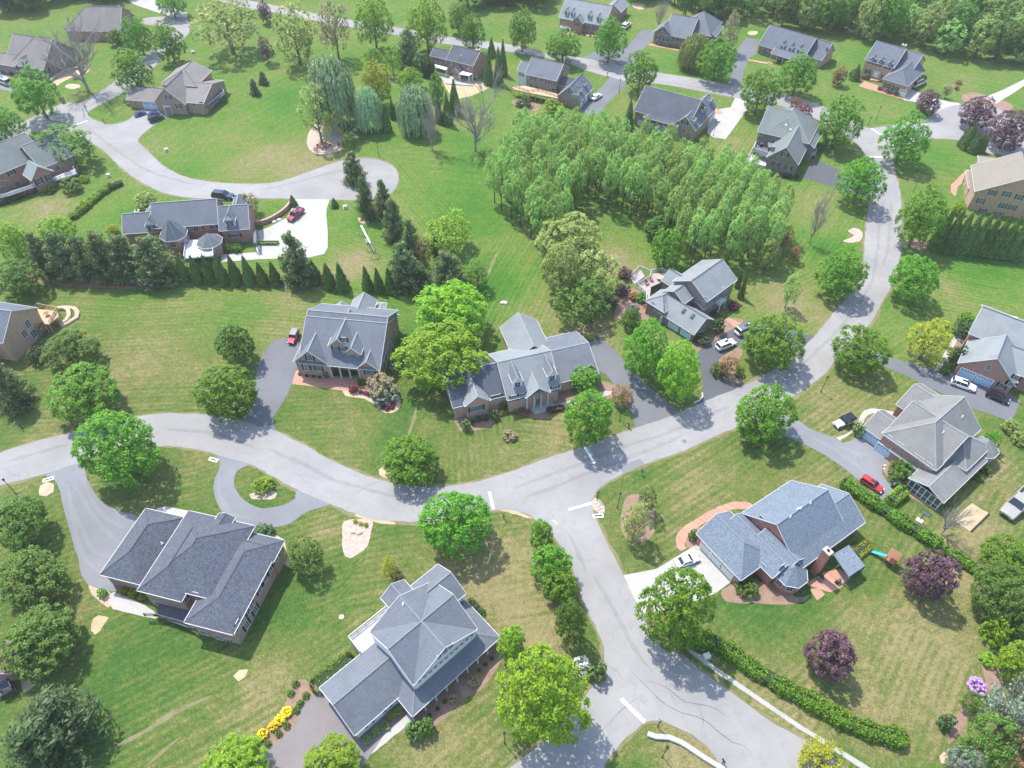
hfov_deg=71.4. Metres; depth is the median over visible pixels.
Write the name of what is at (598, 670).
shrub
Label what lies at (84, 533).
drive wear
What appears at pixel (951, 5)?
forest tree
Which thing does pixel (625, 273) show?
shrub
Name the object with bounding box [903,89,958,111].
driveway
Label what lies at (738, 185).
grove tree
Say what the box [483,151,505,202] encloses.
grove tree
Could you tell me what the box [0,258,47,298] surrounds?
maple tree
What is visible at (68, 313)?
garden wall
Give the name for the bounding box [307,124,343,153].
rock bed
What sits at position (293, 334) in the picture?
offroad car
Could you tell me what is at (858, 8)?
forest tree
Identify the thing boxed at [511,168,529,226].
grove tree
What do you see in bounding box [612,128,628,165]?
grove tree
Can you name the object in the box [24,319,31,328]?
window
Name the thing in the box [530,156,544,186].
grove tree
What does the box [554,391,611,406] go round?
path
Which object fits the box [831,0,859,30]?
forest tree
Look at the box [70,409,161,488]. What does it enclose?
maple tree
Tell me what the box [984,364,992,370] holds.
window
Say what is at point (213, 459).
drain inlet
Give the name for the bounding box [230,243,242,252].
shrub
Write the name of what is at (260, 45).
plum tree
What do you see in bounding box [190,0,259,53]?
tree
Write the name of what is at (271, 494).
rock bed
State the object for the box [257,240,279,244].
hedge
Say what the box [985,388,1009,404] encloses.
parked suv
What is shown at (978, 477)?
shrub
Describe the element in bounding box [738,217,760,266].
grove tree
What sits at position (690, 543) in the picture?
mulch bed
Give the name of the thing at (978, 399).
driveway
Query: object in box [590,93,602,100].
parked coupe
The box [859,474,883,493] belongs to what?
parked suv
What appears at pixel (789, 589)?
window
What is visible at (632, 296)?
shrub
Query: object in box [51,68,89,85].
mulch bed
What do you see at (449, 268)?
pine tree
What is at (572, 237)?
tree
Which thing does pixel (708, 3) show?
forest tree
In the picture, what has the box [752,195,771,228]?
grove tree
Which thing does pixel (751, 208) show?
grove tree
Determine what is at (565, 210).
grove tree
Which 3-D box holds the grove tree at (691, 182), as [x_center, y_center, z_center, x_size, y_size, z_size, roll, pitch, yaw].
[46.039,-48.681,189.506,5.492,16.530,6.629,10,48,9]
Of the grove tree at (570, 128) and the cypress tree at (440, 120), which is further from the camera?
the cypress tree at (440, 120)
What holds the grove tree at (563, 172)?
on the ground
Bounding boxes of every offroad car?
[287,328,299,343]
[832,412,856,429]
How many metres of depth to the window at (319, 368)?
155.24 m
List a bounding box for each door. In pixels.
[142,102,151,108]
[151,103,158,109]
[535,398,539,404]
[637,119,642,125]
[668,320,678,331]
[680,328,690,339]
[699,540,710,556]
[709,551,721,567]
[720,564,733,580]
[861,429,879,445]
[872,70,879,78]
[873,442,890,457]
[898,89,906,97]
[956,367,976,380]
[973,374,994,387]
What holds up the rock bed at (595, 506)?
on the ground
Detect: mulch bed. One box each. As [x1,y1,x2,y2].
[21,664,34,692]
[39,482,53,495]
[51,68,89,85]
[65,84,79,88]
[89,585,110,606]
[172,281,244,285]
[253,283,334,289]
[256,679,317,750]
[273,535,291,568]
[343,375,400,412]
[358,218,368,223]
[379,466,393,477]
[387,703,407,730]
[412,641,504,725]
[454,381,619,430]
[512,100,539,110]
[613,289,650,320]
[620,494,654,541]
[686,527,700,547]
[692,318,742,351]
[716,348,744,382]
[721,581,809,604]
[882,461,905,488]
[904,240,1003,259]
[908,492,938,509]
[939,752,947,762]
[942,339,964,370]
[948,659,1001,743]
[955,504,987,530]
[962,92,1012,110]
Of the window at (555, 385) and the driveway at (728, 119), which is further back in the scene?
the driveway at (728, 119)
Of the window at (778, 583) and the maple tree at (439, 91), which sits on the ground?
the maple tree at (439, 91)
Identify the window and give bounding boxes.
[7,169,15,175]
[13,180,20,186]
[20,328,28,338]
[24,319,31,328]
[30,328,37,338]
[34,177,43,184]
[44,173,52,180]
[53,164,60,171]
[66,158,73,164]
[165,95,171,99]
[169,242,176,247]
[175,104,182,108]
[179,238,185,245]
[183,594,189,603]
[187,227,195,231]
[196,226,204,229]
[198,630,208,635]
[213,634,223,640]
[215,246,220,252]
[228,233,241,237]
[242,617,250,631]
[245,604,251,617]
[251,602,259,616]
[256,583,262,595]
[262,573,268,585]
[267,563,273,575]
[301,364,311,370]
[304,354,314,360]
[313,365,323,370]
[331,346,340,350]
[339,337,348,342]
[363,370,375,375]
[468,404,484,412]
[489,393,502,400]
[509,394,518,401]
[550,385,559,392]
[772,161,779,166]
[775,579,782,587]
[781,152,788,156]
[785,165,791,170]
[785,587,793,591]
[864,69,870,74]
[883,82,890,88]
[891,85,898,91]
[975,198,985,203]
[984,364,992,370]
[987,190,997,195]
[996,382,1006,389]
[997,203,1007,208]
[1001,191,1011,196]
[1004,381,1015,387]
[1005,380,1017,387]
[1007,205,1017,210]
[1011,374,1022,381]
[1014,194,1023,200]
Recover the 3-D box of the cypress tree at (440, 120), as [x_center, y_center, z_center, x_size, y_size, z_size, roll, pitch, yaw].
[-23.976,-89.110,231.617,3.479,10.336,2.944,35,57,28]
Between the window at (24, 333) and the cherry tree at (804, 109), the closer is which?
the window at (24, 333)
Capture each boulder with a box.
[349,528,355,533]
[355,530,362,534]
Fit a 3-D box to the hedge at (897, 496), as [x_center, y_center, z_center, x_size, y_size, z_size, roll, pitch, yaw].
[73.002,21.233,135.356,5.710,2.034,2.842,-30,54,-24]
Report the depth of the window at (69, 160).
211.65 m
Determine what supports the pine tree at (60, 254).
on the ground
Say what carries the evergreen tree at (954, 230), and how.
on the mulch bed at (915, 244)
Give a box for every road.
[0,0,1023,767]
[0,16,397,199]
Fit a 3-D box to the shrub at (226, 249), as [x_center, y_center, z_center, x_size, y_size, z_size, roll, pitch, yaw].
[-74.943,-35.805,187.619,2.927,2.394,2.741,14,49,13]
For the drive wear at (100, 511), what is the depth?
134.28 m
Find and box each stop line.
[488,491,494,508]
[568,502,591,510]
[584,447,594,463]
[620,698,645,723]
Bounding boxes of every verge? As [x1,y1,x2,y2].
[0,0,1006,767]
[3,16,399,200]
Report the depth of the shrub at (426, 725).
106.37 m
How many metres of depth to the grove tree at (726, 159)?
194.54 m
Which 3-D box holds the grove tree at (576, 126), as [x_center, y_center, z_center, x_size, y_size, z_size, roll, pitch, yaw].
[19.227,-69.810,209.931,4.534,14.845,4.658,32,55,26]
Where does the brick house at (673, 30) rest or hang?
on the ground
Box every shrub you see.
[25,345,46,364]
[34,322,46,336]
[43,185,54,193]
[58,177,82,194]
[78,175,89,183]
[96,588,107,597]
[105,224,118,234]
[118,586,128,595]
[127,588,137,597]
[132,191,156,209]
[138,592,146,600]
[223,243,232,252]
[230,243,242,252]
[250,476,274,494]
[254,523,274,536]
[257,728,267,740]
[264,739,271,746]
[267,720,278,731]
[274,714,285,724]
[275,729,281,737]
[280,706,291,716]
[283,721,290,729]
[286,689,294,696]
[291,680,299,687]
[292,706,299,714]
[295,699,303,706]
[302,691,309,699]
[348,385,358,393]
[357,378,367,385]
[362,734,371,744]
[370,382,399,404]
[372,726,380,736]
[381,720,389,730]
[386,710,396,719]
[389,566,401,580]
[394,705,402,715]
[404,721,422,742]
[421,716,434,737]
[446,692,459,703]
[460,419,470,430]
[466,674,479,686]
[467,597,475,604]
[472,602,480,610]
[478,607,485,615]
[490,410,498,420]
[498,400,507,410]
[502,429,517,441]
[515,100,522,107]
[520,94,530,106]
[542,98,563,116]
[573,656,590,677]
[587,660,606,683]
[600,289,618,306]
[615,283,630,296]
[618,266,631,279]
[626,304,639,312]
[629,291,638,301]
[636,291,645,303]
[688,529,697,540]
[694,333,711,346]
[698,135,708,144]
[709,361,727,377]
[712,318,725,334]
[713,310,721,316]
[728,301,738,310]
[733,366,744,377]
[734,576,758,598]
[852,421,866,437]
[887,459,913,484]
[935,713,958,731]
[939,366,950,374]
[942,361,954,369]
[948,345,968,366]
[951,200,966,214]
[951,319,972,338]
[956,311,975,323]
[967,676,986,695]
[973,472,983,481]
[978,616,1014,647]
[978,651,996,668]
[979,465,992,475]
[982,429,1003,446]
[1000,418,1020,435]
[1010,430,1023,446]
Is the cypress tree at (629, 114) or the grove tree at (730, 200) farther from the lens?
the cypress tree at (629, 114)
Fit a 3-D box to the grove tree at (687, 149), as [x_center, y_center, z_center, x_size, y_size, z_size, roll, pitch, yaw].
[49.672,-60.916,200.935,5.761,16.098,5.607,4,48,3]
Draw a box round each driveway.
[0,72,12,91]
[45,463,138,590]
[129,0,186,17]
[213,454,328,527]
[221,199,328,261]
[243,338,300,430]
[259,690,392,767]
[580,77,625,115]
[582,30,654,66]
[587,339,678,427]
[624,544,731,613]
[697,320,813,404]
[707,98,746,138]
[728,38,757,87]
[757,410,892,498]
[801,160,870,195]
[841,344,1020,420]
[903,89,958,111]
[986,80,1023,103]
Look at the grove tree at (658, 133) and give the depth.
201.73 m
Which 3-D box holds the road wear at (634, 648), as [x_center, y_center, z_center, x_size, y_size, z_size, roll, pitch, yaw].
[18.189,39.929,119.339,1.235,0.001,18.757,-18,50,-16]
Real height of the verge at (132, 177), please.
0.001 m
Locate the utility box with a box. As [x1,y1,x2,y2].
[701,652,710,660]
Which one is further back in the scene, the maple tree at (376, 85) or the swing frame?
the maple tree at (376, 85)
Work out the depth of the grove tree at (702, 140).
199.96 m
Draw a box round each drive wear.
[65,483,109,557]
[69,505,98,570]
[74,481,119,543]
[81,476,125,527]
[217,472,253,518]
[807,435,866,474]
[834,444,876,456]
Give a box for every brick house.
[0,33,81,78]
[0,132,78,197]
[0,302,62,360]
[0,641,23,699]
[64,4,136,40]
[99,508,287,644]
[121,194,259,266]
[125,61,226,114]
[293,292,399,384]
[430,45,485,85]
[441,312,598,418]
[512,57,593,108]
[558,0,628,34]
[630,259,737,341]
[633,85,717,141]
[653,11,723,47]
[696,480,865,594]
[747,105,822,175]
[758,24,834,68]
[861,40,925,97]
[861,383,999,509]
[953,304,1023,394]
[962,151,1023,218]
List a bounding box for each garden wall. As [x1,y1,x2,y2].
[51,67,81,80]
[57,305,71,323]
[60,306,79,327]
[255,201,290,225]
[693,392,703,403]
[970,513,989,531]
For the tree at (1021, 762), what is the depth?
99.31 m
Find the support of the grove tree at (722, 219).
on the ground
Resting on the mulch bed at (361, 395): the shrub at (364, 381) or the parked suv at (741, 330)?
the shrub at (364, 381)
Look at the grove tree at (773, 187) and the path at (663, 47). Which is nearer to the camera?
the grove tree at (773, 187)
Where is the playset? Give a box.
[870,548,911,572]
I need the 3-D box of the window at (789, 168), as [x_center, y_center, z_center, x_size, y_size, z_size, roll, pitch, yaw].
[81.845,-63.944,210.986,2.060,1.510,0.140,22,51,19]
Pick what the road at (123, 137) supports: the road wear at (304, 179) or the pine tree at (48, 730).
the road wear at (304, 179)
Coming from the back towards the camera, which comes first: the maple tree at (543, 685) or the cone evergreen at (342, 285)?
the cone evergreen at (342, 285)
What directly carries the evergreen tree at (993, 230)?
on the mulch bed at (915, 244)
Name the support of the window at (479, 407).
in the brick house at (531, 367)
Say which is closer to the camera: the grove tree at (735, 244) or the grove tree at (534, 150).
the grove tree at (735, 244)
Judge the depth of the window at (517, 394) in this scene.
147.38 m
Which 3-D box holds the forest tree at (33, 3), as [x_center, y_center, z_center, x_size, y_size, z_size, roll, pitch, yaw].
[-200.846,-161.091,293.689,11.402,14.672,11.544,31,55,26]
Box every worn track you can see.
[110,695,211,749]
[144,736,180,767]
[408,406,416,434]
[487,247,501,278]
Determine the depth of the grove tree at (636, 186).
189.58 m
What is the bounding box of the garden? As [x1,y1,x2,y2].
[852,539,874,558]
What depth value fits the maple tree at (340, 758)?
101.57 m
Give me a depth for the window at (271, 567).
122.34 m
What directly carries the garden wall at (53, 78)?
on the mulch bed at (59, 79)
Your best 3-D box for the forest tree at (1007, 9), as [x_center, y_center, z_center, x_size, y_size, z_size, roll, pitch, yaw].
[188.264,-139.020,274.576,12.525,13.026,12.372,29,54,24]
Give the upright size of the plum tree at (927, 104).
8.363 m
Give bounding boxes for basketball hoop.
[915,509,931,523]
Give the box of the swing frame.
[358,225,379,258]
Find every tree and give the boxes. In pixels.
[0,0,15,11]
[0,106,27,140]
[0,221,28,259]
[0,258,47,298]
[0,362,34,416]
[0,494,48,553]
[0,544,71,609]
[0,602,79,684]
[0,683,114,767]
[8,64,62,118]
[13,0,40,11]
[23,6,108,91]
[24,231,59,278]
[35,120,95,169]
[36,215,77,244]
[39,328,100,370]
[41,230,88,284]
[44,361,121,421]
[66,235,102,283]
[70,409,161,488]
[82,229,126,287]
[105,233,143,285]
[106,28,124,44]
[109,45,154,90]
[119,15,152,55]
[126,233,184,292]
[149,20,188,63]
[155,0,186,16]
[189,364,258,422]
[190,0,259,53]
[199,732,269,767]
[213,324,255,364]
[241,192,258,211]
[249,78,261,96]
[256,0,272,23]
[257,34,275,62]
[258,71,269,85]
[270,1,317,64]
[277,229,318,292]
[284,533,323,574]
[289,195,297,207]
[296,82,336,142]
[303,731,360,767]
[305,53,355,131]
[313,0,350,58]
[330,198,338,209]
[340,150,367,188]
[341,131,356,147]
[352,85,382,133]
[353,0,393,50]
[354,176,378,220]
[360,45,382,73]
[360,58,391,102]
[365,372,395,400]
[372,193,383,219]
[374,179,390,219]
[380,197,405,243]
[380,434,439,486]
[381,105,392,132]
[382,43,400,75]
[382,555,396,580]
[383,240,429,295]
[389,97,396,119]
[390,319,490,390]
[395,28,422,71]
[395,67,423,87]
[395,82,433,137]
[400,218,422,260]
[404,0,447,52]
[407,260,432,291]
[412,278,489,345]
[415,236,431,266]
[416,490,494,560]
[419,77,442,150]
[424,208,472,253]
[428,71,444,107]
[428,249,468,292]
[430,233,440,257]
[434,95,443,124]
[442,91,453,125]
[443,65,507,150]
[447,0,469,33]
[449,79,460,115]
[458,0,477,7]
[460,10,485,49]
[465,260,489,289]
[482,50,492,85]
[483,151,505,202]
[486,37,495,57]
[491,158,509,210]
[493,145,510,192]
[494,47,503,85]
[495,642,593,746]
[496,624,525,660]
[497,127,512,157]
[500,39,507,75]
[500,133,515,160]
[501,150,517,188]
[501,169,521,218]
[507,136,525,189]
[507,150,526,210]
[508,7,536,51]
[509,123,525,166]
[510,110,524,145]
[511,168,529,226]
[516,137,533,168]
[518,116,537,147]
[519,107,530,135]
[519,151,531,185]
[520,161,537,215]
[523,184,539,237]
[524,123,542,167]
[528,110,541,146]
[528,196,548,235]
[529,518,553,551]
[529,543,572,582]
[530,139,548,184]
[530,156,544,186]
[531,176,546,202]
[534,180,553,236]
[534,210,603,265]
[535,105,551,143]
[537,169,552,199]
[539,134,551,160]
[539,240,581,296]
[540,115,551,149]
[540,152,553,181]
[541,114,557,154]
[542,570,580,602]
[543,119,563,154]
[545,27,581,62]
[545,139,561,172]
[545,193,564,236]
[546,151,561,191]
[550,176,561,211]
[551,150,571,200]
[552,105,570,132]
[553,276,616,324]
[554,122,568,155]
[554,162,571,197]
[554,598,587,645]
[556,135,571,165]
[557,114,575,139]
[557,183,574,224]
[562,126,575,153]
[562,141,576,174]
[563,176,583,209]
[563,388,612,447]
[564,156,586,210]
[568,107,583,140]
[569,364,600,391]
[570,124,583,150]
[570,133,586,174]
[573,147,590,198]
[577,127,590,167]
[578,114,590,144]
[578,249,621,298]
[582,143,596,193]
[584,107,596,142]
[588,132,606,183]
[589,120,604,148]
[589,142,607,200]
[591,109,610,140]
[593,15,628,62]
[593,146,611,193]
[595,126,617,178]
[602,115,615,168]
[602,131,619,177]
[602,158,617,211]
[605,114,622,157]
[605,148,622,200]
[611,384,633,406]
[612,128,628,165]
[614,144,629,192]
[617,117,630,146]
[617,157,636,209]
[619,500,652,540]
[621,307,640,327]
[622,317,669,376]
[623,49,658,91]
[623,98,633,129]
[623,133,641,165]
[624,154,646,203]
[624,162,645,217]
[627,127,642,163]
[632,152,651,208]
[633,142,647,191]
[634,566,718,653]
[636,117,654,152]
[637,486,657,511]
[638,138,654,185]
[641,167,661,218]
[644,144,660,194]
[644,215,675,238]
[646,126,662,156]
[650,160,666,211]
[651,142,666,180]
[651,227,685,268]
[653,175,671,215]
[655,0,668,24]
[655,130,673,168]
[656,151,675,201]
[656,339,701,400]
[660,122,679,169]
[663,184,684,235]
[664,164,683,209]
[666,146,685,178]
[668,162,688,208]
[673,138,687,178]
[674,203,692,252]
[676,32,710,71]
[676,171,696,224]
[676,196,691,241]
[677,0,698,15]
[678,153,693,179]
[681,141,698,176]
[684,160,702,195]
[685,185,699,231]
[687,206,706,253]
[688,207,709,265]
[690,152,708,196]
[691,138,708,167]
[691,151,713,197]
[693,177,710,227]
[695,36,736,80]
[696,187,716,243]
[697,140,714,175]
[698,166,720,205]
[699,0,718,11]
[700,208,721,259]
[703,160,720,203]
[704,181,724,234]
[709,198,730,256]
[710,0,741,19]
[710,175,729,208]
[711,169,733,203]
[712,151,729,185]
[714,189,733,244]
[715,142,735,177]
[717,353,740,377]
[719,186,739,236]
[722,9,740,46]
[723,160,742,189]
[724,213,744,264]
[728,179,745,226]
[729,148,751,197]
[731,197,755,256]
[733,163,758,215]
[734,269,742,288]
[734,383,799,443]
[737,271,748,299]
[738,0,762,16]
[738,191,757,221]
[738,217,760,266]
[739,67,784,114]
[739,156,760,209]
[741,183,761,234]
[741,312,807,371]
[746,205,769,257]
[748,167,763,210]
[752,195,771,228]
[754,169,771,201]
[755,183,779,234]
[758,238,782,270]
[762,0,780,14]
[763,173,781,206]
[763,211,786,262]
[764,201,784,252]
[769,195,790,245]
[774,0,799,26]
[774,183,794,236]
[777,50,817,95]
[780,225,796,250]
[782,273,802,307]
[788,245,802,261]
[790,97,801,107]
[796,0,818,27]
[796,102,812,116]
[797,0,823,29]
[797,734,844,767]
[802,628,857,683]
[809,177,837,243]
[811,245,869,296]
[813,0,842,32]
[819,93,865,146]
[830,323,893,374]
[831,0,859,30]
[831,66,847,85]
[833,155,887,204]
[849,0,867,24]
[849,64,860,81]
[855,0,887,39]
[869,0,894,26]
[874,0,909,39]
[876,109,933,163]
[888,254,940,302]
[889,1,910,30]
[892,182,950,246]
[899,3,925,40]
[900,549,962,602]
[905,317,954,364]
[909,0,936,18]
[909,0,942,33]
[915,1,946,46]
[916,88,941,114]
[926,207,956,252]
[931,0,960,39]
[933,17,967,55]
[935,494,983,534]
[938,209,965,253]
[941,85,953,98]
[942,1,979,49]
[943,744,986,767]
[945,0,975,32]
[945,209,975,255]
[954,711,1019,767]
[958,95,996,127]
[958,211,984,255]
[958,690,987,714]
[960,0,992,31]
[962,11,1003,58]
[964,211,994,256]
[968,560,1023,625]
[970,0,1010,32]
[972,8,1006,41]
[974,212,1003,258]
[976,533,1023,578]
[978,0,1005,20]
[978,671,1023,756]
[983,215,1012,258]
[984,109,1023,151]
[986,16,1023,59]
[989,724,1023,767]
[992,4,1019,40]
[993,639,1023,681]
[994,215,1022,259]
[995,605,1023,640]
[1000,225,1023,260]
[1002,0,1023,17]
[1004,14,1023,49]
[1005,0,1023,14]
[1008,240,1023,262]
[1009,21,1023,55]
[1011,34,1023,64]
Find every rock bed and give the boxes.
[249,489,276,498]
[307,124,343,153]
[342,519,372,557]
[592,498,604,512]
[843,228,862,242]
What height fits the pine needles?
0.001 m
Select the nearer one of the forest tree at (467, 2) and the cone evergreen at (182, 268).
the cone evergreen at (182, 268)
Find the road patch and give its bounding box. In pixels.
[619,458,643,473]
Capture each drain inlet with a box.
[42,476,53,482]
[208,457,218,462]
[593,513,603,517]
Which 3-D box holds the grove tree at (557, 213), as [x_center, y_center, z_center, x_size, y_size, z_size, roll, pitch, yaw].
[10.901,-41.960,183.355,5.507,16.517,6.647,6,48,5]
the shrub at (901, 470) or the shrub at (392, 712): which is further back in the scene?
the shrub at (901, 470)
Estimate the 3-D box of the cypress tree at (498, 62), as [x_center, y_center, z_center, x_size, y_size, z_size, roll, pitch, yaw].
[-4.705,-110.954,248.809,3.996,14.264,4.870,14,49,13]
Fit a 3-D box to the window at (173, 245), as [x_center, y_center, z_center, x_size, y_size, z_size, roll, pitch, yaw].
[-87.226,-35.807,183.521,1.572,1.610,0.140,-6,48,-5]
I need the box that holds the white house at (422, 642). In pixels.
[319,564,499,737]
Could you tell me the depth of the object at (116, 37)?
273.54 m
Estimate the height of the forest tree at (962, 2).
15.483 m
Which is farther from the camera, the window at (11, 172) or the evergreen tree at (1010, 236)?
the window at (11, 172)
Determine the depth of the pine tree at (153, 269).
173.89 m
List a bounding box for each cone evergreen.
[175,255,190,284]
[189,256,203,285]
[200,253,215,286]
[213,255,231,286]
[227,255,242,286]
[241,254,256,286]
[255,262,269,287]
[268,261,283,287]
[308,260,322,286]
[320,263,335,291]
[334,262,351,293]
[361,266,373,293]
[373,267,385,294]
[384,267,395,294]
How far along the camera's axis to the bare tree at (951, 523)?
126.27 m
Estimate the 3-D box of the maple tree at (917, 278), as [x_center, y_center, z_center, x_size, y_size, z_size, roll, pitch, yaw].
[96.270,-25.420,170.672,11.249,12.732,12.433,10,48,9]
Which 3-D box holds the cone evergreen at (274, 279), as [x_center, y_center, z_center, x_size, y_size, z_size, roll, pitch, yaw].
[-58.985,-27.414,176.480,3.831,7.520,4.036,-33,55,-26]
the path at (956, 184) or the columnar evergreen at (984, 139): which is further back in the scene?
the columnar evergreen at (984, 139)
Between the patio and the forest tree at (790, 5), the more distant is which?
the forest tree at (790, 5)
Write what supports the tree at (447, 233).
on the ground
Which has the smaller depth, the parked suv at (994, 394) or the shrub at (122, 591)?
the shrub at (122, 591)
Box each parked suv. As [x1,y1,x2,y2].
[0,76,12,86]
[147,114,163,122]
[211,189,235,200]
[621,21,630,28]
[733,322,755,336]
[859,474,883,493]
[912,78,926,88]
[950,375,976,392]
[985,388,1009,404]
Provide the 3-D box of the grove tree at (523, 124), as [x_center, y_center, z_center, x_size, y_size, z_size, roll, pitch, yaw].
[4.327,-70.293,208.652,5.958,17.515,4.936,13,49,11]
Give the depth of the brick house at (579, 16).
283.17 m
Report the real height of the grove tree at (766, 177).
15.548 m
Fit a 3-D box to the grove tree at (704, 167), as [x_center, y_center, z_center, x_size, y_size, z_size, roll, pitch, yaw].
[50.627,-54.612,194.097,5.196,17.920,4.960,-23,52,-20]
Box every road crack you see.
[630,669,751,755]
[651,681,729,717]
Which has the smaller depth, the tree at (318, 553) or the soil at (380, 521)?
the tree at (318, 553)
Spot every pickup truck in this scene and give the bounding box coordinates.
[286,207,304,221]
[999,485,1023,519]
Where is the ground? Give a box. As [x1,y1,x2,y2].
[0,0,1023,767]
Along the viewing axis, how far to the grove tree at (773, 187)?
183.22 m
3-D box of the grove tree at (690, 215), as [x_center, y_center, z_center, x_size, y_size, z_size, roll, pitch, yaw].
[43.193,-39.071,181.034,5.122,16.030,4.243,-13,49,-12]
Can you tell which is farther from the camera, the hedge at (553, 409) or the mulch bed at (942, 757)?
the hedge at (553, 409)
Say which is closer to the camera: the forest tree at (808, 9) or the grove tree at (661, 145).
the grove tree at (661, 145)
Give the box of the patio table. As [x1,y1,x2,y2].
[816,573,823,579]
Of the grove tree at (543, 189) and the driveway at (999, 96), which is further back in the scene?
the driveway at (999, 96)
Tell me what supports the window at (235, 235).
in the brick house at (193, 229)
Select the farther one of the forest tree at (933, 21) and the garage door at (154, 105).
the forest tree at (933, 21)
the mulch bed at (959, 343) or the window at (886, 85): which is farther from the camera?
the window at (886, 85)
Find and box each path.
[109,592,156,618]
[155,506,187,516]
[292,370,386,390]
[372,713,412,752]
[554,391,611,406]
[647,731,724,767]
[648,44,678,50]
[676,501,751,550]
[686,648,869,767]
[725,318,740,326]
[748,59,776,66]
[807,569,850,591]
[810,588,824,599]
[837,408,893,439]
[859,81,902,98]
[934,336,964,370]
[951,169,967,195]
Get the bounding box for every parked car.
[133,111,146,116]
[147,111,159,115]
[673,552,700,568]
[714,338,736,351]
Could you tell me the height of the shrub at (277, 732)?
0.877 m
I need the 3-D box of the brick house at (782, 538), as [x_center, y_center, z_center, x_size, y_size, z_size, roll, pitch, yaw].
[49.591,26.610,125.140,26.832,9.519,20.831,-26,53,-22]
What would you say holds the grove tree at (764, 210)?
on the ground
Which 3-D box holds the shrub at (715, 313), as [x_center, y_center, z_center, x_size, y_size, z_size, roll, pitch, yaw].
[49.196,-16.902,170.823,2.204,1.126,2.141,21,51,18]
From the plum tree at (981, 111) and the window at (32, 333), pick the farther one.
the plum tree at (981, 111)
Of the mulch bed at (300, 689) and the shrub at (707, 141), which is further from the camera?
the shrub at (707, 141)
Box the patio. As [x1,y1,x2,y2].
[443,76,489,97]
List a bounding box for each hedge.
[0,193,21,206]
[17,187,37,197]
[62,185,109,221]
[106,180,122,190]
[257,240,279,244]
[309,651,354,694]
[546,404,563,412]
[673,629,909,750]
[840,477,944,550]
[883,485,909,507]
[941,546,994,585]
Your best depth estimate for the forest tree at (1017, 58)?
261.12 m
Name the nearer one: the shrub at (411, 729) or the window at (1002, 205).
the shrub at (411, 729)
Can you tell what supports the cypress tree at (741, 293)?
on the ground
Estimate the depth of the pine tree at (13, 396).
147.99 m
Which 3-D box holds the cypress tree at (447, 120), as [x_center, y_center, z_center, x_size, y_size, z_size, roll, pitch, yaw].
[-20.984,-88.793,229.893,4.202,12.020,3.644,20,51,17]
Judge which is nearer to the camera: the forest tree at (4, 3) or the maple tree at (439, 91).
the maple tree at (439, 91)
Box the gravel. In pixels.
[312,142,338,152]
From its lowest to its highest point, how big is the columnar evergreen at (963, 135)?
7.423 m
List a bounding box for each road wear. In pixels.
[2,443,71,463]
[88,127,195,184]
[163,429,254,448]
[263,168,344,189]
[268,449,411,500]
[512,406,729,488]
[526,434,684,496]
[568,533,586,574]
[594,67,707,88]
[594,576,652,671]
[780,199,883,383]
[883,204,892,264]
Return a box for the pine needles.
[26,272,177,288]
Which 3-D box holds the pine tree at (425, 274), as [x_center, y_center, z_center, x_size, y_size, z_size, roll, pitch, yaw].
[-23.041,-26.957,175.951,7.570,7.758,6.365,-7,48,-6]
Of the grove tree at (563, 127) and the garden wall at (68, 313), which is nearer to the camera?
the garden wall at (68, 313)
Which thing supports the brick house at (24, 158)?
on the ground
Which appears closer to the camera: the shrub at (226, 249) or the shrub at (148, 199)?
the shrub at (226, 249)
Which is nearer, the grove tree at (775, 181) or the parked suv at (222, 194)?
the grove tree at (775, 181)
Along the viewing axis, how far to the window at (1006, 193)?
194.79 m
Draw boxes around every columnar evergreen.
[421,58,423,77]
[423,59,426,77]
[426,60,428,78]
[429,60,431,78]
[432,60,435,79]
[956,125,971,146]
[958,123,977,150]
[965,131,979,151]
[967,134,982,154]
[976,133,986,152]
[980,136,989,152]
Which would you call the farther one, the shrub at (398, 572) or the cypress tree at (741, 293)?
the cypress tree at (741, 293)
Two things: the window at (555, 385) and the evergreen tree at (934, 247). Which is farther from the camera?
the evergreen tree at (934, 247)
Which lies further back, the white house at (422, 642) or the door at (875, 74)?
the door at (875, 74)
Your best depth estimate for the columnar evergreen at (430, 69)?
254.01 m
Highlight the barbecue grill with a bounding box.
[834,578,841,584]
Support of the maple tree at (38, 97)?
on the ground
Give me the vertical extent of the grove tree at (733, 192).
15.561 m
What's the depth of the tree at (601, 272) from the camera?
169.15 m
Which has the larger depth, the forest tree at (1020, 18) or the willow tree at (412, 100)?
the forest tree at (1020, 18)
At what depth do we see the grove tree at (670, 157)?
193.99 m
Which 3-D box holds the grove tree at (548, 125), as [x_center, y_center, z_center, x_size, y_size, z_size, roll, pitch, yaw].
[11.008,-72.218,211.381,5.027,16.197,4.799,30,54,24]
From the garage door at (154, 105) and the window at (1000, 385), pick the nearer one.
the window at (1000, 385)
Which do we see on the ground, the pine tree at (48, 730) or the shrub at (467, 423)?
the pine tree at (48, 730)
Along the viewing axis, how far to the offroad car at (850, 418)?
147.10 m
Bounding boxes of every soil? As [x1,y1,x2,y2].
[91,615,108,633]
[234,669,247,680]
[355,514,394,523]
[500,510,534,519]
[631,3,644,8]
[748,31,757,34]
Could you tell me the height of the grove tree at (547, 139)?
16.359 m

